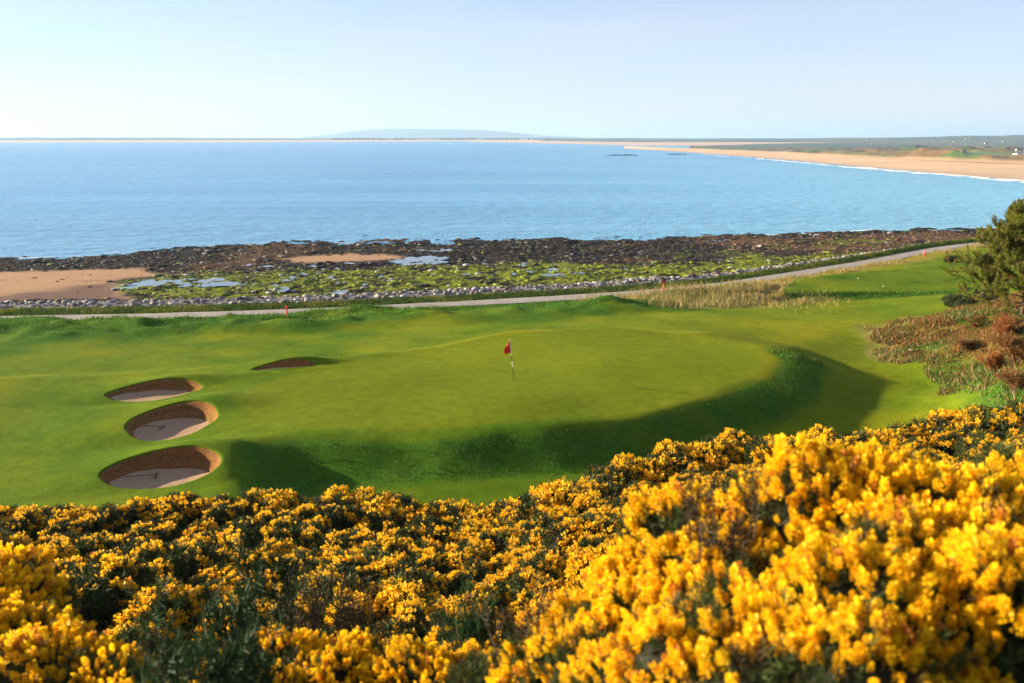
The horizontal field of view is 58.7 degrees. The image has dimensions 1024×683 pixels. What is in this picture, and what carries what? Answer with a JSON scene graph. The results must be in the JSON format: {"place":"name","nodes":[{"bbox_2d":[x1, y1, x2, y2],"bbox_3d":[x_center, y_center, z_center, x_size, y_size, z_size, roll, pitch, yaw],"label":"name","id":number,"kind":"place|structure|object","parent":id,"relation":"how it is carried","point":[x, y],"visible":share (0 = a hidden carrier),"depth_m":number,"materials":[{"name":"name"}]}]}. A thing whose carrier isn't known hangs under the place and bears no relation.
{"place":"outdoors","nodes":[
{"label":"outdoors","id":0,"kind":"place"},
{"bbox_2d":[0,140,539,142],"bbox_3d":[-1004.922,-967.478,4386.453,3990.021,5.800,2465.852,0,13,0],"label":"shore","id":1,"kind":"structure","parent":0,"point":[76,141],"depth_m":4067.41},
{"bbox_2d":[0,137,539,139],"bbox_3d":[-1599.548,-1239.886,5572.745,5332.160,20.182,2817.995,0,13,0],"label":"coast","id":2,"kind":"structure","parent":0,"point":[77,138],"depth_m":4976.79},
{"bbox_2d":[300,129,579,137],"bbox_3d":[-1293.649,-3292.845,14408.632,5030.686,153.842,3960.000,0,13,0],"label":"hills","id":3,"kind":"structure","parent":0,"point":[421,133],"depth_m":13540.69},
{"bbox_2d":[0,237,984,315],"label":"verge grass","id":4,"kind":"structure","parent":0,"point":[69,309],"depth_m":83.61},
{"bbox_2d":[0,239,1015,319],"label":"path","id":5,"kind":"structure","parent":0,"point":[559,297],"depth_m":82.45,"materials":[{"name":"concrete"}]},
{"bbox_2d":[0,227,1023,525],"bbox_3d":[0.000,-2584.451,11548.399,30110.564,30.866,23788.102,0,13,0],"label":"ground","id":6,"kind":"structure","parent":0,"point":[442,381],"depth_m":50.46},
{"bbox_2d":[0,505,46,541],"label":"gorse bush","id":7,"kind":"object","parent":6,"relation":"on","point":[27,522],"visible":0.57,"depth_m":25.94,"materials":[{"name":"yellow plant"}]},
{"bbox_2d":[0,539,85,663],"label":"gorse bush","id":8,"kind":"object","parent":6,"relation":"on","point":[23,586],"visible":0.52,"depth_m":5.49,"materials":[{"name":"yellow plant"}]},
{"bbox_2d":[35,513,105,541],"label":"gorse bush","id":9,"kind":"object","parent":6,"relation":"on","point":[81,525],"visible":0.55,"depth_m":25.84,"materials":[{"name":"yellow plant"}]},
{"bbox_2d":[0,597,163,682],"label":"gorse bush","id":10,"kind":"object","parent":6,"relation":"on","point":[27,653],"visible":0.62,"depth_m":4.70,"materials":[{"name":"yellow plant"}]},
{"bbox_2d":[52,535,111,556],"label":"gorse bush","id":11,"kind":"object","parent":6,"relation":"on","point":[89,545],"visible":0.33,"depth_m":23.47,"materials":[{"name":"yellow plant"}]},
{"bbox_2d":[31,631,165,682],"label":"gorse bush","id":12,"kind":"object","parent":6,"relation":"on","point":[104,666],"visible":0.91,"depth_m":4.59,"materials":[{"name":"yellow plant"}]},
{"bbox_2d":[57,551,153,634],"bbox_3d":[-7.676,5.255,17.162,2.745,2.202,2.416,11,17,40],"label":"gorse bush","id":13,"kind":"object","parent":6,"relation":"on","point":[105,596],"visible":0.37,"depth_m":17.01,"materials":[{"name":"green plant"}]},
{"bbox_2d":[90,496,158,535],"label":"gorse bush","id":14,"kind":"object","parent":6,"relation":"on","point":[117,519],"visible":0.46,"depth_m":26.82,"materials":[{"name":"yellow plant"}]},
{"bbox_2d":[95,613,188,672],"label":"gorse bush","id":15,"kind":"object","parent":6,"relation":"on","point":[113,633],"visible":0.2,"depth_m":14.58,"materials":[{"name":"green plant"}]},
{"bbox_2d":[119,520,183,543],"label":"gorse bush","id":16,"kind":"object","parent":6,"relation":"on","point":[165,532],"visible":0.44,"depth_m":25.27,"materials":[{"name":"yellow plant"}]},
{"bbox_2d":[81,374,224,404],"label":"bunker","id":17,"kind":"object","parent":6,"relation":"on","point":[161,388],"visible":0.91,"depth_m":45.43},
{"bbox_2d":[102,573,208,640],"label":"gorse bush","id":18,"kind":"object","parent":6,"relation":"on","point":[188,595],"visible":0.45,"depth_m":16.25,"materials":[{"name":"yellow plant"}]},
{"bbox_2d":[70,439,248,496],"bbox_3d":[-13.081,4.804,33.976,7.700,0.972,5.600,0,13,0],"label":"bunker","id":19,"kind":"object","parent":6,"relation":"on","point":[186,466],"visible":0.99,"depth_m":34.56},
{"bbox_2d":[102,395,238,447],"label":"bunker","id":20,"kind":"object","parent":6,"relation":"on","point":[191,418],"visible":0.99,"depth_m":40.38},
{"bbox_2d":[123,539,227,586],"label":"gorse bush","id":21,"kind":"object","parent":6,"relation":"on","point":[183,562],"visible":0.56,"depth_m":20.79,"materials":[{"name":"yellow plant"}]},
{"bbox_2d":[166,490,203,524],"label":"gorse bush","id":22,"kind":"object","parent":6,"relation":"on","point":[185,499],"visible":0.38,"depth_m":28.78,"materials":[{"name":"yellow plant"}]},
{"bbox_2d":[123,578,288,682],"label":"broom shrub","id":23,"kind":"object","parent":6,"relation":"on","point":[217,670],"visible":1,"depth_m":4.16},
{"bbox_2d":[185,560,252,587],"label":"gorse bush","id":24,"kind":"object","parent":6,"relation":"on","point":[216,570],"visible":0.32,"depth_m":20.15,"materials":[{"name":"yellow plant"}]},
{"bbox_2d":[200,498,256,527],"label":"gorse bush","id":25,"kind":"object","parent":6,"relation":"on","point":[219,512],"visible":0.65,"depth_m":27.58,"materials":[{"name":"yellow plant"}]},
{"bbox_2d":[163,532,306,669],"bbox_3d":[-1.624,2.873,5.835,0.916,3.282,0.887,3,13,14],"label":"broom shrub","id":26,"kind":"object","parent":6,"relation":"on","point":[259,584],"visible":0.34,"depth_m":5.75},
{"bbox_2d":[180,593,294,657],"bbox_3d":[-4.923,5.328,15.758,2.156,1.730,1.898,4,13,17],"label":"gorse bush","id":27,"kind":"object","parent":6,"relation":"on","point":[222,600],"visible":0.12,"depth_m":15.83,"materials":[{"name":"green plant"}]},
{"bbox_2d":[163,640,317,682],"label":"gorse bush","id":28,"kind":"object","parent":6,"relation":"on","point":[302,676],"visible":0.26,"depth_m":4.64,"materials":[{"name":"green plant"}]},
{"bbox_2d":[211,511,290,553],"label":"gorse bush","id":29,"kind":"object","parent":6,"relation":"on","point":[254,530],"visible":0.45,"depth_m":24.48,"materials":[{"name":"yellow plant"}]},
{"bbox_2d":[236,487,300,514],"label":"gorse bush","id":30,"kind":"object","parent":6,"relation":"on","point":[257,500],"visible":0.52,"depth_m":28.97,"materials":[{"name":"yellow plant"}]},
{"bbox_2d":[238,551,318,586],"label":"gorse bush","id":31,"kind":"object","parent":6,"relation":"on","point":[276,565],"visible":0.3,"depth_m":20.31,"materials":[{"name":"green plant"}]},
{"bbox_2d":[236,356,331,371],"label":"bunker","id":32,"kind":"object","parent":6,"relation":"on","point":[296,363],"visible":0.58,"depth_m":49.16},
{"bbox_2d":[270,515,328,541],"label":"gorse bush","id":33,"kind":"object","parent":6,"relation":"on","point":[292,528],"visible":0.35,"depth_m":25.87,"materials":[{"name":"yellow plant"}]},
{"bbox_2d":[274,564,337,640],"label":"broom shrub","id":34,"kind":"object","parent":6,"relation":"on","point":[314,622],"visible":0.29,"depth_m":12.13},
{"bbox_2d":[246,624,398,682],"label":"gorse bush","id":35,"kind":"object","parent":6,"relation":"on","point":[338,659],"visible":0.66,"depth_m":5.17,"materials":[{"name":"yellow plant"}]},
{"bbox_2d":[292,484,353,507],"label":"gorse bush","id":36,"kind":"object","parent":6,"relation":"on","point":[331,494],"visible":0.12,"depth_m":29.04,"materials":[{"name":"yellow plant"}]},
{"bbox_2d":[290,501,361,535],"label":"gorse bush","id":37,"kind":"object","parent":6,"relation":"on","point":[338,517],"visible":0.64,"depth_m":26.97,"materials":[{"name":"yellow plant"}]},
{"bbox_2d":[287,567,377,630],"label":"gorse bush","id":38,"kind":"object","parent":6,"relation":"on","point":[331,606],"visible":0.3,"depth_m":16.71,"materials":[{"name":"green plant"}]},
{"bbox_2d":[318,528,380,552],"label":"gorse bush","id":39,"kind":"object","parent":6,"relation":"on","point":[346,541],"visible":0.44,"depth_m":24.42,"materials":[{"name":"yellow plant"}]},
{"bbox_2d":[324,570,381,646],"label":"broom shrub","id":40,"kind":"object","parent":6,"relation":"on","point":[351,615],"visible":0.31,"depth_m":12.31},
{"bbox_2d":[307,548,403,585],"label":"gorse bush","id":41,"kind":"object","parent":6,"relation":"on","point":[377,569],"visible":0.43,"depth_m":18.77,"materials":[{"name":"yellow plant"}]},
{"bbox_2d":[330,492,403,520],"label":"gorse bush","id":42,"kind":"object","parent":6,"relation":"on","point":[368,504],"visible":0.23,"depth_m":28.51,"materials":[{"name":"yellow plant"}]},
{"bbox_2d":[333,535,416,563],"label":"gorse bush","id":43,"kind":"object","parent":6,"relation":"on","point":[380,547],"visible":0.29,"depth_m":21.12,"materials":[{"name":"yellow plant"}]},
{"bbox_2d":[350,508,400,533],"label":"gorse bush","id":44,"kind":"object","parent":6,"relation":"on","point":[384,523],"visible":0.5,"depth_m":26.84,"materials":[{"name":"yellow plant"}]},
{"bbox_2d":[361,578,442,636],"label":"gorse bush","id":45,"kind":"object","parent":6,"relation":"on","point":[388,599],"visible":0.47,"depth_m":16.26,"materials":[{"name":"yellow plant"}]},
{"bbox_2d":[371,597,434,650],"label":"gorse bush","id":46,"kind":"object","parent":6,"relation":"on","point":[412,619],"visible":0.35,"depth_m":15.06,"materials":[{"name":"yellow plant"}]},
{"bbox_2d":[361,566,457,599],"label":"gorse bush","id":47,"kind":"object","parent":6,"relation":"on","point":[433,582],"visible":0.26,"depth_m":17.85,"materials":[{"name":"yellow plant"}]},
{"bbox_2d":[380,548,451,578],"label":"gorse bush","id":48,"kind":"object","parent":6,"relation":"on","point":[426,559],"visible":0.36,"depth_m":19.86,"materials":[{"name":"yellow plant"}]},
{"bbox_2d":[390,501,446,529],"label":"gorse bush","id":49,"kind":"object","parent":6,"relation":"on","point":[409,515],"visible":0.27,"depth_m":28.18,"materials":[{"name":"yellow plant"}]},
{"bbox_2d":[360,634,502,682],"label":"gorse bush","id":50,"kind":"object","parent":6,"relation":"on","point":[416,661],"visible":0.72,"depth_m":5.02,"materials":[{"name":"yellow plant"}]},
{"bbox_2d":[407,512,460,545],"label":"gorse bush","id":51,"kind":"object","parent":6,"relation":"on","point":[437,529],"visible":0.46,"depth_m":26.52,"materials":[{"name":"yellow plant"}]},
{"bbox_2d":[435,544,485,573],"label":"gorse bush","id":52,"kind":"object","parent":6,"relation":"on","point":[459,555],"visible":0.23,"depth_m":20.93,"materials":[{"name":"yellow plant"}]},
{"bbox_2d":[443,516,489,544],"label":"gorse bush","id":53,"kind":"object","parent":6,"relation":"on","point":[467,529],"visible":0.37,"depth_m":25.82,"materials":[{"name":"yellow plant"}]},
{"bbox_2d":[429,580,506,624],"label":"gorse bush","id":54,"kind":"object","parent":6,"relation":"on","point":[481,587],"visible":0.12,"depth_m":15.89,"materials":[{"name":"yellow plant"}]},
{"bbox_2d":[437,568,500,652],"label":"broom shrub","id":55,"kind":"object","parent":6,"relation":"on","point":[479,632],"visible":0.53,"depth_m":11.36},
{"bbox_2d":[419,603,519,648],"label":"gorse bush","id":56,"kind":"object","parent":6,"relation":"on","point":[437,631],"visible":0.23,"depth_m":14.40,"materials":[{"name":"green plant"}]},
{"bbox_2d":[437,499,503,528],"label":"gorse bush","id":57,"kind":"object","parent":6,"relation":"on","point":[465,511],"visible":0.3,"depth_m":27.89,"materials":[{"name":"yellow plant"}]},
{"bbox_2d":[442,552,511,594],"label":"gorse bush","id":58,"kind":"object","parent":6,"relation":"on","point":[477,569],"visible":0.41,"depth_m":19.08,"materials":[{"name":"yellow plant"}]},
{"bbox_2d":[440,644,525,682],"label":"gorse bush","id":59,"kind":"object","parent":6,"relation":"on","point":[473,672],"visible":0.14,"depth_m":4.20,"materials":[{"name":"yellow plant"}]},
{"bbox_2d":[113,250,858,299],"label":"mossy rocks","id":60,"kind":"object","parent":6,"relation":"on","point":[492,278],"visible":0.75,"depth_m":121.67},
{"bbox_2d":[0,237,982,308],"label":"shingle","id":61,"kind":"object","parent":6,"relation":"on","point":[343,296],"visible":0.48,"depth_m":83.67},
{"bbox_2d":[0,229,992,301],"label":"weedy rocks","id":62,"kind":"object","parent":6,"relation":"on","point":[473,245],"visible":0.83,"depth_m":156.58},
{"bbox_2d":[466,523,541,553],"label":"gorse bush","id":63,"kind":"object","parent":6,"relation":"on","point":[496,541],"visible":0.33,"depth_m":23.11,"materials":[{"name":"yellow plant"}]},
{"bbox_2d":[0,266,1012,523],"bbox_3d":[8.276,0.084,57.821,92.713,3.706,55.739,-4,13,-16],"label":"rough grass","id":64,"kind":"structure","parent":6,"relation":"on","point":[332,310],"depth_m":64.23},
{"bbox_2d":[480,557,551,606],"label":"gorse bush","id":65,"kind":"object","parent":6,"relation":"on","point":[501,576],"visible":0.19,"depth_m":17.04,"materials":[{"name":"yellow plant"}]},
{"bbox_2d":[499,567,574,626],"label":"gorse bush","id":66,"kind":"object","parent":6,"relation":"on","point":[520,590],"visible":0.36,"depth_m":15.86,"materials":[{"name":"yellow plant"}]},
{"bbox_2d":[504,488,578,519],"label":"gorse bush","id":67,"kind":"object","parent":6,"relation":"on","point":[536,500],"visible":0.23,"depth_m":28.69,"materials":[{"name":"yellow plant"}]},
{"bbox_2d":[508,508,577,532],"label":"gorse bush","id":68,"kind":"object","parent":6,"relation":"on","point":[539,520],"visible":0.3,"depth_m":25.87,"materials":[{"name":"yellow plant"}]},
{"bbox_2d":[464,574,626,680],"bbox_3d":[0.158,1.920,4.224,0.774,1.753,0.676,-4,13,-18],"label":"broom shrub","id":69,"kind":"object","parent":6,"relation":"on","point":[530,619],"visible":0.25,"depth_m":4.15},
{"bbox_2d":[520,549,572,583],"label":"gorse bush","id":70,"kind":"object","parent":6,"relation":"on","point":[551,564],"visible":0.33,"depth_m":17.86,"materials":[{"name":"yellow plant"}]},
{"bbox_2d":[509,582,584,637],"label":"gorse bush","id":71,"kind":"object","parent":6,"relation":"on","point":[534,603],"visible":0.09,"depth_m":14.42,"materials":[{"name":"yellow plant"}]},
{"bbox_2d":[485,585,646,682],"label":"gorse bush","id":72,"kind":"object","parent":6,"relation":"on","point":[578,629],"visible":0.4,"depth_m":3.84,"materials":[{"name":"yellow plant"}]},
{"bbox_2d":[529,475,608,506],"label":"gorse bush","id":73,"kind":"object","parent":6,"relation":"on","point":[555,489],"visible":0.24,"depth_m":29.77,"materials":[{"name":"yellow plant"}]},
{"bbox_2d":[539,513,621,561],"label":"gorse bush","id":74,"kind":"object","parent":6,"relation":"on","point":[563,534],"visible":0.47,"depth_m":21.27,"materials":[{"name":"yellow plant"}]},
{"bbox_2d":[560,538,613,591],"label":"gorse bush","id":75,"kind":"object","parent":6,"relation":"on","point":[578,567],"visible":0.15,"depth_m":16.14,"materials":[{"name":"yellow plant"}]},
{"bbox_2d":[571,490,614,513],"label":"gorse bush","id":76,"kind":"object","parent":6,"relation":"on","point":[584,502],"visible":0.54,"depth_m":28.43,"materials":[{"name":"yellow plant"}]},
{"bbox_2d":[518,528,680,664],"bbox_3d":[0.661,1.472,4.171,1.362,1.183,1.420,5,14,21],"label":"gorse bush","id":77,"kind":"object","parent":6,"relation":"on","point":[632,597],"visible":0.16,"depth_m":4.05,"materials":[{"name":"yellow plant"}]},
{"bbox_2d":[566,624,636,682],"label":"gorse bush","id":78,"kind":"object","parent":6,"relation":"on","point":[589,656],"visible":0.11,"depth_m":3.37,"materials":[{"name":"yellow plant"}]},
{"bbox_2d":[579,452,645,487],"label":"gorse bush","id":79,"kind":"object","parent":6,"relation":"on","point":[614,471],"visible":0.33,"depth_m":32.37,"materials":[{"name":"yellow plant"}]},
{"bbox_2d":[614,450,684,487],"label":"gorse bush","id":80,"kind":"object","parent":6,"relation":"on","point":[653,471],"visible":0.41,"depth_m":32.67,"materials":[{"name":"yellow plant"}]},
{"bbox_2d":[642,438,694,481],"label":"gorse bush","id":81,"kind":"object","parent":6,"relation":"on","point":[669,447],"visible":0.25,"depth_m":33.86,"materials":[{"name":"yellow plant"}]},
{"bbox_2d":[560,474,785,670],"bbox_3d":[0.900,1.381,3.917,1.389,1.321,1.707,6,14,24],"label":"gorse bush","id":82,"kind":"object","parent":6,"relation":"on","point":[655,521],"visible":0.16,"depth_m":4.19,"materials":[{"name":"yellow plant"}]},
{"bbox_2d":[675,433,741,470],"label":"gorse bush","id":83,"kind":"object","parent":6,"relation":"on","point":[706,452],"visible":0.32,"depth_m":34.64,"materials":[{"name":"yellow plant"}]},
{"bbox_2d":[656,459,772,603],"bbox_3d":[0.871,1.403,3.878,0.465,1.924,0.532,-12,17,-43],"label":"broom shrub","id":84,"kind":"object","parent":6,"relation":"on","point":[733,533],"visible":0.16,"depth_m":3.68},
{"bbox_2d":[585,536,862,682],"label":"gorse bush","id":85,"kind":"object","parent":6,"relation":"on","point":[655,635],"visible":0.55,"depth_m":3.24,"materials":[{"name":"yellow plant"}]},
{"bbox_2d":[741,437,814,465],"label":"gorse bush","id":86,"kind":"object","parent":6,"relation":"on","point":[757,451],"visible":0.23,"depth_m":33.39,"materials":[{"name":"yellow plant"}]},
{"bbox_2d":[563,238,1022,363],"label":"dry grass","id":87,"kind":"structure","parent":6,"relation":"on","point":[748,286],"depth_m":79.42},
{"bbox_2d":[657,431,955,589],"bbox_3d":[1.364,1.032,3.998,1.548,1.291,1.486,7,14,27],"label":"gorse bush","id":88,"kind":"object","parent":6,"relation":"on","point":[839,463],"visible":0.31,"depth_m":3.86,"materials":[{"name":"yellow plant"}]},
{"bbox_2d":[647,492,1023,682],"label":"gorse bush","id":89,"kind":"object","parent":6,"relation":"on","point":[848,620],"visible":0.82,"depth_m":2.90,"materials":[{"name":"yellow plant"}]},
{"bbox_2d":[781,443,1023,609],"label":"gorse bush","id":90,"kind":"object","parent":6,"relation":"on","point":[967,489],"visible":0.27,"depth_m":3.68,"materials":[{"name":"yellow plant"}]},
{"bbox_2d":[910,407,954,440],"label":"gorse bush","id":91,"kind":"object","parent":6,"relation":"on","point":[930,430],"visible":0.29,"depth_m":38.91,"materials":[{"name":"yellow plant"}]},
{"bbox_2d":[865,290,1023,408],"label":"tussock grass","id":92,"kind":"structure","parent":6,"relation":"on","point":[972,373],"depth_m":53.78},
{"bbox_2d":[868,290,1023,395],"bbox_3d":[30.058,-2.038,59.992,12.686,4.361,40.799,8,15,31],"label":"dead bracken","id":93,"kind":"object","parent":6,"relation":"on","point":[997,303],"visible":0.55,"depth_m":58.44,"materials":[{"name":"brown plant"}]},
{"bbox_2d":[929,430,967,457],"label":"gorse bush","id":94,"kind":"object","parent":6,"relation":"on","point":[944,441],"visible":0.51,"depth_m":36.80,"materials":[{"name":"yellow plant"}]},
{"bbox_2d":[878,499,1023,682],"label":"gorse bush","id":95,"kind":"object","parent":6,"relation":"on","point":[966,551],"visible":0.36,"depth_m":2.90,"materials":[{"name":"yellow plant"}]},
{"bbox_2d":[931,408,995,436],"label":"gorse bush","id":96,"kind":"object","parent":6,"relation":"on","point":[966,423],"visible":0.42,"depth_m":37.89,"materials":[{"name":"yellow plant"}]},
{"bbox_2d":[952,429,1006,455],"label":"gorse bush","id":97,"kind":"object","parent":6,"relation":"on","point":[975,439],"visible":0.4,"depth_m":35.71,"materials":[{"name":"yellow plant"}]},
{"bbox_2d":[940,198,1023,330],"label":"pine tree","id":98,"kind":"object","parent":6,"relation":"on","point":[1001,242],"visible":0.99,"depth_m":58.14,"materials":[{"name":"green plant"}]},
{"bbox_2d":[952,403,1021,438],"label":"gorse bush","id":99,"kind":"object","parent":6,"relation":"on","point":[999,420],"visible":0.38,"depth_m":37.37,"materials":[{"name":"yellow plant"}]},
{"bbox_2d":[959,435,1023,468],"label":"gorse bush","id":100,"kind":"object","parent":6,"relation":"on","point":[1002,450],"visible":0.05,"depth_m":6.96,"materials":[{"name":"yellow plant"}]},
{"bbox_2d":[978,451,1023,515],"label":"gorse bush","id":101,"kind":"object","parent":6,"relation":"on","point":[1002,463],"visible":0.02,"depth_m":4.05,"materials":[{"name":"yellow plant"}]},
{"bbox_2d":[987,331,1023,365],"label":"russet bush","id":102,"kind":"object","parent":6,"relation":"on","point":[1012,345],"visible":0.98,"depth_m":44.75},
{"bbox_2d":[0,138,1023,259],"bbox_3d":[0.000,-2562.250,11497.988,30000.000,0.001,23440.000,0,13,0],"label":"sea water","id":103,"kind":"structure","parent":0,"point":[63,200],"depth_m":319.16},
{"bbox_2d":[0,0,1023,137],"label":"sky","id":104,"kind":"structure","parent":0,"point":[69,68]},
{"bbox_2d":[470,140,832,145],"bbox_3d":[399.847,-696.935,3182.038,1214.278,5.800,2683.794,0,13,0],"label":"shore","id":105,"kind":"structure","parent":0,"point":[658,143],"depth_m":2582.02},
{"bbox_2d":[540,135,1023,147],"bbox_3d":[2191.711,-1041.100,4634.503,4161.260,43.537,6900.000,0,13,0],"label":"coast","id":106,"kind":"structure","parent":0,"point":[995,141],"depth_m":2743.72},
{"bbox_2d":[624,146,1023,179],"bbox_3d":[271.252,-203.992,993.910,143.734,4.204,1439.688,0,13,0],"label":"beach","id":107,"kind":"structure","parent":0,"point":[996,170],"depth_m":661.59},
{"bbox_2d":[689,145,1023,163],"bbox_3d":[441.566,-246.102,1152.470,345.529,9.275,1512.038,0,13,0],"label":"dunes","id":108,"kind":"structure","parent":0,"point":[985,154],"depth_m":789.48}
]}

